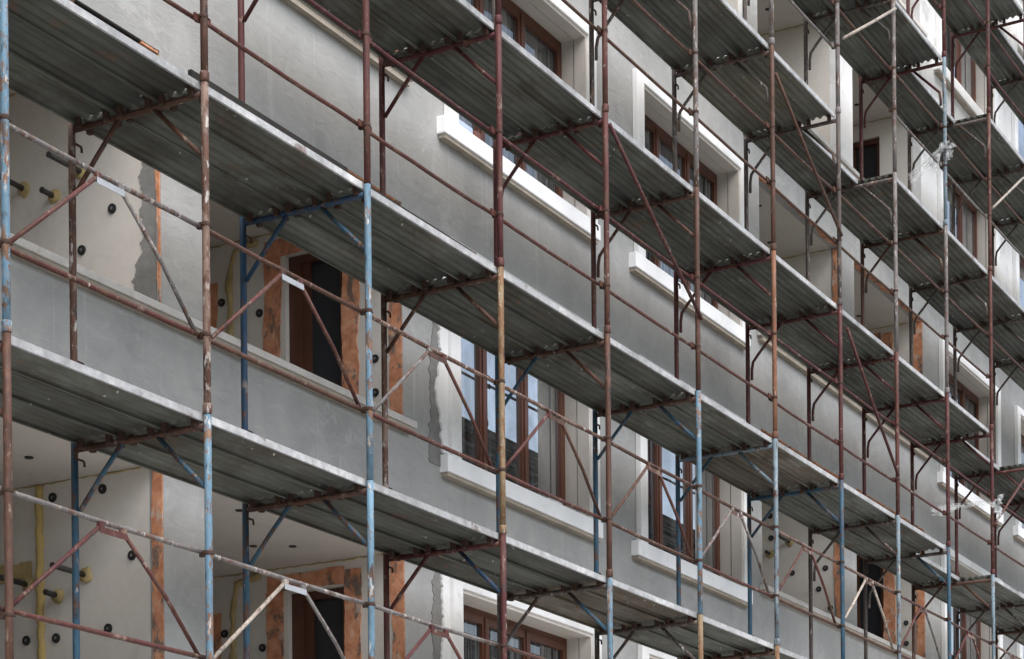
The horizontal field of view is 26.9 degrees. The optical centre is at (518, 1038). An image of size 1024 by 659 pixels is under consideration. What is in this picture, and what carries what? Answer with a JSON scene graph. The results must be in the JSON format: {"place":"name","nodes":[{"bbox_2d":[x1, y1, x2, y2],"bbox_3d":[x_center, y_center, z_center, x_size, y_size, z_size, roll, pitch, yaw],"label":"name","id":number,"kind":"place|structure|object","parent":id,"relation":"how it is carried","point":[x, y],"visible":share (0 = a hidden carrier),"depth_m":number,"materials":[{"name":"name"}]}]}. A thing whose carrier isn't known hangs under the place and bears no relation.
{"place":"outdoors","nodes":[
{"label":"outdoors","id":0,"kind":"place"},
{"bbox_2d":[0,0,1023,658],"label":"apartment building","id":1,"kind":"structure","parent":0,"point":[310,50],"depth_m":18.40,"materials":[{"name":"paint"}]},
{"bbox_2d":[0,332,15,658],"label":"scaffold portal","id":2,"kind":"object","parent":1,"relation":"attached to","point":[7,491],"visible":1,"depth_m":11.48,"materials":[{"name":"orange paint"}]},
{"bbox_2d":[0,0,12,332],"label":"scaffold portal","id":3,"kind":"object","parent":2,"relation":"on","point":[5,245],"visible":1,"depth_m":11.48,"materials":[{"name":"blue paint"}]},
{"bbox_2d":[9,123,201,336],"bbox_3d":[-2.365,-4.613,12.286,0.047,0.703,1.800,-1,0,29],"label":"guardrail panel","id":4,"kind":"object","parent":3,"relation":"attached to","point":[114,185],"visible":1,"depth_m":12.28,"materials":[{"name":"grey paint"}]},
{"bbox_2d":[0,331,203,448],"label":"scaffold deck","id":5,"kind":"structure","parent":2,"relation":"on","point":[62,397],"depth_m":12.72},
{"bbox_2d":[0,486,205,658],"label":"guardrail panel","id":6,"kind":"object","parent":2,"relation":"attached to","point":[120,534],"visible":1,"depth_m":12.27,"materials":[{"name":"grey paint"}]},
{"bbox_2d":[71,414,213,658],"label":"scaffold portal","id":7,"kind":"object","parent":1,"relation":"attached to","point":[206,486],"visible":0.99,"depth_m":13.17,"materials":[{"name":"blue paint"}]},
{"bbox_2d":[68,81,211,413],"bbox_3d":[-2.341,-4.803,13.316,1.110,2.016,0.133,-1,0,29],"label":"scaffold portal","id":8,"kind":"object","parent":7,"relation":"on","point":[205,226],"visible":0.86,"depth_m":13.09,"materials":[{"name":"paint"}]},
{"bbox_2d":[8,0,200,128],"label":"scaffold deck","id":9,"kind":"structure","parent":8,"relation":"on","point":[71,62],"depth_m":12.78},
{"bbox_2d":[242,480,375,658],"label":"scaffold portal","id":10,"kind":"object","parent":1,"relation":"attached to","point":[370,604],"visible":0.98,"depth_m":14.76,"materials":[{"name":"blue paint"}]},
{"bbox_2d":[84,416,366,508],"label":"scaffold deck","id":11,"kind":"structure","parent":10,"relation":"on","point":[248,468],"depth_m":14.12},
{"bbox_2d":[213,554,365,658],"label":"guardrail panel","id":12,"kind":"object","parent":10,"relation":"attached to","point":[301,588],"visible":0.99,"depth_m":13.77,"materials":[{"name":"grey paint"}]},
{"bbox_2d":[239,183,373,479],"bbox_3d":[-1.462,-4.811,14.887,1.106,2.016,0.133,-1,0,29],"label":"scaffold portal","id":13,"kind":"object","parent":10,"relation":"on","point":[367,309],"visible":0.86,"depth_m":14.68,"materials":[{"name":"blue paint"}]},
{"bbox_2d":[82,86,363,222],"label":"scaffold deck","id":14,"kind":"structure","parent":13,"relation":"on","point":[257,165],"depth_m":14.11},
{"bbox_2d":[188,69,347,172],"bbox_3d":[-1.599,-5.898,13.908,0.031,0.120,1.730,-1,0,29],"label":"timber board","id":15,"kind":"object","parent":14,"relation":"on","point":[215,87],"visible":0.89,"depth_m":13.82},
{"bbox_2d":[202,229,363,411],"bbox_3d":[-1.485,-4.621,13.856,0.047,0.705,1.800,-1,0,29],"label":"guardrail panel","id":16,"kind":"object","parent":13,"relation":"attached to","point":[298,282],"visible":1,"depth_m":13.85,"materials":[{"name":"orange paint"}]},
{"bbox_2d":[238,0,371,183],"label":"scaffold portal","id":17,"kind":"object","parent":13,"relation":"on","point":[243,18],"visible":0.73,"depth_m":14.59,"materials":[{"name":"orange paint"}]},
{"bbox_2d":[208,19,362,127],"bbox_3d":[-1.502,-6.231,13.857,0.040,0.044,1.790,-1,0,29],"label":"guard rail","id":18,"kind":"object","parent":17,"relation":"attached to","point":[359,123],"visible":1,"depth_m":13.82,"materials":[{"name":"metal"}]},
{"bbox_2d":[375,605,498,658],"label":"guardrail panel","id":19,"kind":"object","parent":10,"relation":"attached to","point":[443,634],"visible":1,"depth_m":15.37,"materials":[{"name":"grey paint"}]},
{"bbox_2d":[289,253,341,386],"bbox_3d":[-1.673,-5.535,18.107,0.576,2.216,0.080,-1,0,29],"label":"loggia window","id":20,"kind":"structure","parent":1,"relation":"in","point":[310,350],"depth_m":18.14,"materials":[{"name":"brown wood"}]},
{"bbox_2d":[292,587,344,658],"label":"loggia window","id":21,"kind":"structure","parent":1,"relation":"in","point":[310,640],"depth_m":18.14,"materials":[{"name":"brown wood"}]},
{"bbox_2d":[383,534,507,658],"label":"scaffold portal","id":22,"kind":"object","parent":1,"relation":"attached to","point":[502,592],"visible":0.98,"depth_m":16.36,"materials":[{"name":"red paint"}]},
{"bbox_2d":[255,483,497,558],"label":"scaffold deck","id":23,"kind":"structure","parent":22,"relation":"on","point":[403,521],"depth_m":15.70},
{"bbox_2d":[381,266,506,533],"bbox_3d":[-0.567,-4.819,16.480,1.110,2.016,0.133,-1,0,29],"label":"scaffold portal","id":24,"kind":"object","parent":22,"relation":"on","point":[499,324],"visible":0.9,"depth_m":16.28,"materials":[{"name":"beige paint"}]},
{"bbox_2d":[253,189,496,298],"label":"scaffold deck","id":25,"kind":"structure","parent":24,"relation":"on","point":[413,252],"depth_m":15.69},
{"bbox_2d":[364,315,497,472],"bbox_3d":[-0.604,-4.628,15.425,0.047,0.706,1.800,-1,0,29],"label":"guardrail panel","id":26,"kind":"object","parent":24,"relation":"attached to","point":[432,352],"visible":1,"depth_m":15.44,"materials":[{"name":"paint"}]},
{"bbox_2d":[379,24,503,266],"bbox_3d":[-0.584,-6.746,16.480,1.110,1.830,0.133,-1,0,29],"label":"scaffold portal","id":27,"kind":"object","parent":24,"relation":"on","point":[496,35],"visible":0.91,"depth_m":16.26,"materials":[{"name":"red paint"}]},
{"bbox_2d":[302,0,493,61],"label":"scaffold deck","id":28,"kind":"structure","parent":27,"relation":"on","point":[400,25],"depth_m":16.10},
{"bbox_2d":[392,271,603,361],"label":"scaffold deck","id":29,"kind":"structure","parent":24,"relation":"on","point":[534,321],"depth_m":17.27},
{"bbox_2d":[497,385,603,520],"bbox_3d":[0.276,-4.636,16.995,0.047,0.704,1.800,-1,0,29],"label":"guardrail panel","id":30,"kind":"object","parent":24,"relation":"attached to","point":[555,416],"visible":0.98,"depth_m":17.03,"materials":[{"name":"paint"}]},
{"bbox_2d":[437,0,600,244],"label":"window","id":31,"kind":"structure","parent":1,"relation":"in","point":[550,31],"depth_m":19.95,"materials":[{"name":"white wood"}]},
{"bbox_2d":[440,236,602,541],"bbox_3d":[-0.060,-5.786,19.402,0.380,2.052,2.880,-1,0,29],"label":"window","id":32,"kind":"structure","parent":1,"relation":"in","point":[548,462],"depth_m":19.73,"materials":[{"name":"brown wood"}]},
{"bbox_2d":[450,577,601,658],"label":"window","id":33,"kind":"structure","parent":1,"relation":"in","point":[473,609],"depth_m":19.39,"materials":[{"name":"white wood"}]},
{"bbox_2d":[497,577,612,658],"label":"scaffold portal","id":34,"kind":"object","parent":1,"relation":"attached to","point":[608,629],"visible":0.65,"depth_m":17.88,"materials":[{"name":"blue paint"}]},
{"bbox_2d":[393,534,606,598],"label":"scaffold deck","id":35,"kind":"structure","parent":34,"relation":"on","point":[529,569],"depth_m":17.28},
{"bbox_2d":[495,333,612,577],"bbox_3d":[0.306,-4.827,18.035,1.110,2.016,0.133,-1,0,29],"label":"scaffold portal","id":36,"kind":"object","parent":34,"relation":"on","point":[606,386],"visible":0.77,"depth_m":17.75,"materials":[{"name":"orange paint"}]},
{"bbox_2d":[493,112,610,333],"bbox_3d":[0.289,-6.754,18.035,1.110,1.830,0.133,-1,0,29],"label":"scaffold portal","id":37,"kind":"object","parent":36,"relation":"on","point":[604,165],"visible":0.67,"depth_m":17.75,"materials":[{"name":"orange paint"}]},
{"bbox_2d":[389,25,602,144],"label":"scaffold deck","id":38,"kind":"structure","parent":37,"relation":"on","point":[538,94],"depth_m":17.25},
{"bbox_2d":[608,123,703,319],"bbox_3d":[1.204,-7.036,18.538,0.038,1.118,1.837,-1,0,29],"label":"diagonal brace","id":39,"kind":"object","parent":37,"relation":"attached to","point":[645,201],"visible":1,"depth_m":18.47,"materials":[{"name":"red paint"}]},
{"bbox_2d":[594,614,702,658],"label":"scaffold portal","id":40,"kind":"object","parent":1,"relation":"attached to","point":[662,627],"visible":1,"depth_m":19.49,"materials":[{"name":"beige paint"}]},
{"bbox_2d":[507,579,696,633],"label":"scaffold deck","id":41,"kind":"structure","parent":40,"relation":"on","point":[631,605],"depth_m":18.89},
{"bbox_2d":[592,390,702,613],"bbox_3d":[1.192,-4.835,19.618,1.106,2.016,0.133,-1,0,29],"label":"scaffold portal","id":42,"kind":"object","parent":40,"relation":"on","point":[696,438],"visible":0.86,"depth_m":19.40,"materials":[{"name":"blue paint"}]},
{"bbox_2d":[505,334,694,414],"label":"scaffold deck","id":43,"kind":"structure","parent":42,"relation":"on","point":[635,377],"depth_m":18.85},
{"bbox_2d":[591,187,700,389],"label":"scaffold portal","id":44,"kind":"object","parent":42,"relation":"on","point":[695,235],"visible":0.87,"depth_m":19.41,"materials":[{"name":"orange paint"}]},
{"bbox_2d":[504,117,692,216],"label":"scaffold deck","id":45,"kind":"structure","parent":44,"relation":"on","point":[564,158],"depth_m":18.83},
{"bbox_2d":[589,0,698,186],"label":"scaffold portal","id":46,"kind":"object","parent":44,"relation":"on","point":[693,22],"visible":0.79,"depth_m":19.32,"materials":[{"name":"grey paint"}]},
{"bbox_2d":[599,0,768,73],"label":"scaffold deck","id":47,"kind":"structure","parent":46,"relation":"on","point":[726,28],"depth_m":20.56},
{"bbox_2d":[604,441,695,562],"bbox_3d":[1.157,-4.645,18.565,0.047,0.706,1.800,-1,0,29],"label":"guardrail panel","id":48,"kind":"object","parent":42,"relation":"attached to","point":[653,468],"visible":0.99,"depth_m":18.61,"materials":[{"name":"orange paint"}]},
{"bbox_2d":[613,614,773,658],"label":"scaffold deck","id":49,"kind":"structure","parent":40,"relation":"on","point":[719,637],"depth_m":20.48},
{"bbox_2d":[629,68,750,349],"bbox_3d":[1.700,-8.662,22.586,0.380,2.052,2.880,-1,0,29],"label":"window","id":50,"kind":"structure","parent":1,"relation":"in","point":[721,173],"depth_m":22.73,"materials":[{"name":"white wood"}]},
{"bbox_2d":[631,354,752,607],"bbox_3d":[1.726,-5.802,22.586,0.380,2.052,2.880,-1,0,29],"label":"window","id":51,"kind":"structure","parent":1,"relation":"in","point":[655,516],"depth_m":22.94,"materials":[{"name":"brown wood"}]},
{"bbox_2d":[677,645,779,658],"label":"scaffold portal","id":52,"kind":"object","parent":1,"relation":"attached to","point":[776,652],"visible":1,"depth_m":21.00,"materials":[{"name":"beige paint"}]},
{"bbox_2d":[675,438,779,645],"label":"scaffold portal","id":53,"kind":"object","parent":52,"relation":"on","point":[774,483],"visible":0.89,"depth_m":20.97,"materials":[{"name":"blue paint"}]},
{"bbox_2d":[603,391,771,459],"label":"scaffold deck","id":54,"kind":"structure","parent":53,"relation":"on","point":[721,426],"depth_m":20.45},
{"bbox_2d":[674,250,777,438],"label":"scaffold portal","id":55,"kind":"object","parent":53,"relation":"on","point":[678,321],"visible":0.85,"depth_m":20.97,"materials":[{"name":"orange paint"}]},
{"bbox_2d":[601,187,769,274],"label":"scaffold deck","id":56,"kind":"structure","parent":55,"relation":"on","point":[724,236],"depth_m":20.41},
{"bbox_2d":[672,44,776,270],"bbox_3d":[2.041,-8.692,21.191,1.110,2.006,0.133,-1,0,29],"label":"scaffold portal","id":57,"kind":"object","parent":55,"relation":"on","point":[676,121],"visible":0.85,"depth_m":20.94,"materials":[{"name":"orange paint"}]},
{"bbox_2d":[681,48,834,138],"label":"scaffold deck","id":58,"kind":"structure","parent":57,"relation":"on","point":[807,103],"depth_m":21.99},
{"bbox_2d":[695,489,772,596],"bbox_3d":[2.038,-4.652,20.135,0.047,0.706,1.800,-1,0,29],"label":"guardrail panel","id":59,"kind":"object","parent":53,"relation":"attached to","point":[739,513],"visible":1,"depth_m":20.19,"materials":[{"name":"brown metal"}]},
{"bbox_2d":[684,438,837,497],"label":"scaffold deck","id":60,"kind":"structure","parent":53,"relation":"on","point":[738,471],"depth_m":22.03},
{"bbox_2d":[773,530,838,627],"bbox_3d":[2.918,-4.660,21.705,0.047,0.708,1.800,-1,0,29],"label":"guardrail panel","id":61,"kind":"object","parent":53,"relation":"attached to","point":[811,550],"visible":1,"depth_m":21.78,"materials":[{"name":"paint"}]},
{"bbox_2d":[853,137,879,178],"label":"loggia window","id":62,"kind":"structure","parent":1,"relation":"in","point":[871,150],"depth_m":29.63,"materials":[{"name":"brown wood"}]},
{"bbox_2d":[857,555,883,638],"bbox_3d":[4.819,-5.594,29.680,0.576,2.216,0.080,-1,0,29],"label":"loggia window","id":63,"kind":"structure","parent":1,"relation":"in","point":[875,622],"depth_m":29.65,"materials":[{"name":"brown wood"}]},
{"bbox_2d":[863,547,951,658],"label":"scaffold portal","id":64,"kind":"object","parent":1,"relation":"attached to","point":[918,557],"visible":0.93,"depth_m":25.76,"materials":[{"name":"blue paint"}]},
{"bbox_2d":[813,517,945,561],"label":"scaffold deck","id":65,"kind":"structure","parent":64,"relation":"on","point":[864,543],"depth_m":25.18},
{"bbox_2d":[862,393,950,546],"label":"scaffold portal","id":66,"kind":"object","parent":64,"relation":"on","point":[917,404],"visible":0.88,"depth_m":25.67,"materials":[{"name":"red paint"}]},
{"bbox_2d":[816,354,944,411],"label":"scaffold deck","id":67,"kind":"structure","parent":66,"relation":"on","point":[915,385],"depth_m":25.16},
{"bbox_2d":[860,225,949,392],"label":"scaffold portal","id":68,"kind":"object","parent":66,"relation":"on","point":[945,272],"visible":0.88,"depth_m":25.63,"materials":[{"name":"grey paint"}]},
{"bbox_2d":[810,173,942,246],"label":"scaffold deck","id":69,"kind":"structure","parent":68,"relation":"on","point":[915,215],"depth_m":25.14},
{"bbox_2d":[859,57,947,241],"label":"scaffold portal","id":70,"kind":"object","parent":68,"relation":"on","point":[889,77],"visible":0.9,"depth_m":25.68,"materials":[{"name":"blue paint"}]},
{"bbox_2d":[812,0,941,81],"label":"scaffold deck","id":71,"kind":"structure","parent":70,"relation":"on","point":[914,46],"depth_m":25.18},
{"bbox_2d":[911,574,995,658],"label":"scaffold portal","id":72,"kind":"object","parent":1,"relation":"attached to","point":[964,584],"visible":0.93,"depth_m":27.30,"materials":[{"name":"blue paint"}]},
{"bbox_2d":[869,551,958,587],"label":"scaffold deck","id":73,"kind":"structure","parent":72,"relation":"on","point":[915,571],"depth_m":26.86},
{"bbox_2d":[910,430,994,573],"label":"scaffold portal","id":74,"kind":"object","parent":72,"relation":"on","point":[962,440],"visible":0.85,"depth_m":27.23,"materials":[{"name":"red paint"}]},
{"bbox_2d":[866,395,988,445],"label":"scaffold deck","id":75,"kind":"structure","parent":74,"relation":"on","point":[915,423],"depth_m":26.75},
{"bbox_2d":[909,271,993,429],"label":"scaffold portal","id":76,"kind":"object","parent":74,"relation":"on","point":[912,328],"visible":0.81,"depth_m":27.21,"materials":[{"name":"orange paint"}]},
{"bbox_2d":[868,225,987,290],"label":"scaffold deck","id":77,"kind":"structure","parent":76,"relation":"on","point":[963,262],"depth_m":26.72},
{"bbox_2d":[907,112,992,285],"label":"scaffold portal","id":78,"kind":"object","parent":76,"relation":"on","point":[987,155],"visible":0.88,"depth_m":27.17,"materials":[{"name":"orange paint"}]},
{"bbox_2d":[866,66,954,134],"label":"scaffold deck","id":79,"kind":"structure","parent":78,"relation":"on","point":[912,115],"depth_m":26.79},
{"bbox_2d":[906,0,990,112],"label":"scaffold portal","id":80,"kind":"object","parent":78,"relation":"on","point":[987,67],"visible":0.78,"depth_m":27.15,"materials":[{"name":"red paint"}]},
{"bbox_2d":[927,0,1023,35],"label":"scaffold deck","id":81,"kind":"structure","parent":80,"relation":"on","point":[960,15],"depth_m":28.68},
{"bbox_2d":[916,113,1023,182],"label":"scaffold deck","id":82,"kind":"structure","parent":78,"relation":"on","point":[1005,154],"depth_m":28.27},
{"bbox_2d":[933,12,997,126],"bbox_3d":[6.355,-14.424,30.976,0.380,2.052,2.880,-1,0,29],"label":"window","id":83,"kind":"structure","parent":1,"relation":"in","point":[970,84],"depth_m":31.36,"materials":[{"name":"white wood"}]},
{"bbox_2d":[937,164,999,282],"bbox_3d":[6.381,-11.564,30.976,0.380,2.052,2.880,-1,0,29],"label":"window","id":84,"kind":"structure","parent":1,"relation":"in","point":[971,231],"depth_m":31.79,"materials":[{"name":"white wood"}]},
{"bbox_2d":[937,339,1003,526],"bbox_3d":[6.407,-8.704,30.976,0.380,2.052,2.880,-1,0,29],"label":"window","id":85,"kind":"structure","parent":1,"relation":"in","point":[972,386],"depth_m":31.41,"materials":[{"name":"white wood"}]},
{"bbox_2d":[941,544,1002,658],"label":"window","id":86,"kind":"structure","parent":1,"relation":"in","point":[967,568],"depth_m":31.26,"materials":[{"name":"white wood"}]},
{"bbox_2d":[955,604,1023,658],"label":"scaffold portal","id":87,"kind":"object","parent":1,"relation":"attached to","point":[983,611],"visible":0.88,"depth_m":29.15,"materials":[{"name":"grey paint"}]},
{"bbox_2d":[916,575,1023,612],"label":"scaffold deck","id":88,"kind":"structure","parent":87,"relation":"on","point":[962,596],"depth_m":28.29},
{"bbox_2d":[954,468,1023,576],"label":"scaffold portal","id":89,"kind":"object","parent":87,"relation":"on","point":[956,486],"visible":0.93,"depth_m":29.25,"materials":[{"name":"red paint"}]},
{"bbox_2d":[914,435,998,477],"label":"scaffold deck","id":90,"kind":"structure","parent":89,"relation":"on","point":[964,458],"depth_m":28.41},
{"bbox_2d":[953,318,1023,402],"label":"scaffold portal","id":91,"kind":"object","parent":89,"relation":"on","point":[956,363],"visible":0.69,"depth_m":29.23,"materials":[{"name":"red paint"}]},
{"bbox_2d":[913,273,1023,330],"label":"scaffold deck","id":92,"kind":"structure","parent":91,"relation":"on","point":[1005,304],"depth_m":28.29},
{"bbox_2d":[952,169,1023,237],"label":"scaffold portal","id":93,"kind":"object","parent":91,"relation":"on","point":[1002,175],"visible":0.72,"depth_m":29.16,"materials":[{"name":"red paint"}]},
{"bbox_2d":[950,18,1023,117],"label":"scaffold portal","id":94,"kind":"object","parent":93,"relation":"on","point":[953,37],"visible":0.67,"depth_m":29.20,"materials":[{"name":"orange paint"}]},
{"bbox_2d":[954,22,1023,85],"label":"scaffold deck","id":95,"kind":"structure","parent":94,"relation":"on","point":[1002,67],"depth_m":29.91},
{"bbox_2d":[955,165,1023,225],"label":"scaffold deck","id":96,"kind":"structure","parent":93,"relation":"on","point":[1013,199],"depth_m":29.81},
{"bbox_2d":[957,315,1023,365],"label":"scaffold deck","id":97,"kind":"structure","parent":91,"relation":"on","point":[1009,343],"depth_m":29.82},
{"bbox_2d":[962,463,1023,505],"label":"scaffold deck","id":98,"kind":"structure","parent":89,"relation":"on","point":[1005,487],"depth_m":29.78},
{"bbox_2d":[959,600,1023,632],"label":"scaffold deck","id":99,"kind":"structure","parent":87,"relation":"on","point":[1003,619],"depth_m":29.88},
{"bbox_2d":[1013,405,1023,544],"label":"window","id":100,"kind":"structure","parent":1,"relation":"in","point":[1018,530],"depth_m":32.94,"materials":[{"name":"white wood"}]},
{"bbox_3d":[3.384,-3.810,23.507,0.991,0.097,1.791,-1,0,29],"label":"scaffold deck","id":101,"kind":"object","parent":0,"visible":0},
{"bbox_2d":[747,480,844,658],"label":"scaffold portal","id":102,"kind":"object","parent":101,"relation":"on","point":[840,487],"visible":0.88,"depth_m":22.57,"materials":[{"name":"blue paint"}]},
{"bbox_2d":[745,305,843,479],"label":"scaffold portal","id":103,"kind":"object","parent":102,"relation":"on","point":[748,336],"visible":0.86,"depth_m":22.55,"materials":[{"name":"red paint"}]},
{"bbox_2d":[682,250,836,327],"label":"scaffold deck","id":104,"kind":"structure","parent":103,"relation":"on","point":[796,291],"depth_m":22.00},
{"bbox_2d":[744,113,842,304],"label":"scaffold portal","id":105,"kind":"object","parent":103,"relation":"on","point":[837,164],"visible":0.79,"depth_m":22.51,"materials":[{"name":"grey paint"}]},
{"bbox_2d":[751,479,895,532],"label":"scaffold deck","id":106,"kind":"structure","parent":102,"relation":"on","point":[806,510],"depth_m":23.61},
{"bbox_2d":[808,515,900,658],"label":"scaffold portal","id":107,"kind":"object","parent":101,"relation":"on","point":[811,576],"visible":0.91,"depth_m":24.18,"materials":[{"name":"blue paint"}]},
{"bbox_2d":[807,351,899,514],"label":"scaffold portal","id":108,"kind":"object","parent":107,"relation":"on","point":[895,357],"visible":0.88,"depth_m":24.10,"materials":[{"name":"orange paint"}]},
{"bbox_2d":[754,305,893,371],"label":"scaffold deck","id":109,"kind":"structure","parent":108,"relation":"on","point":[807,341],"depth_m":23.58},
{"bbox_2d":[805,172,898,366],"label":"scaffold portal","id":110,"kind":"object","parent":108,"relation":"on","point":[809,242],"visible":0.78,"depth_m":24.06,"materials":[{"name":"grey paint"}]},
{"bbox_2d":[748,123,857,196],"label":"scaffold deck","id":111,"kind":"structure","parent":110,"relation":"on","point":[792,166],"depth_m":23.68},
{"bbox_2d":[803,0,896,190],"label":"scaffold portal","id":112,"kind":"object","parent":110,"relation":"on","point":[807,67],"visible":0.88,"depth_m":24.04,"materials":[{"name":"grey paint"}]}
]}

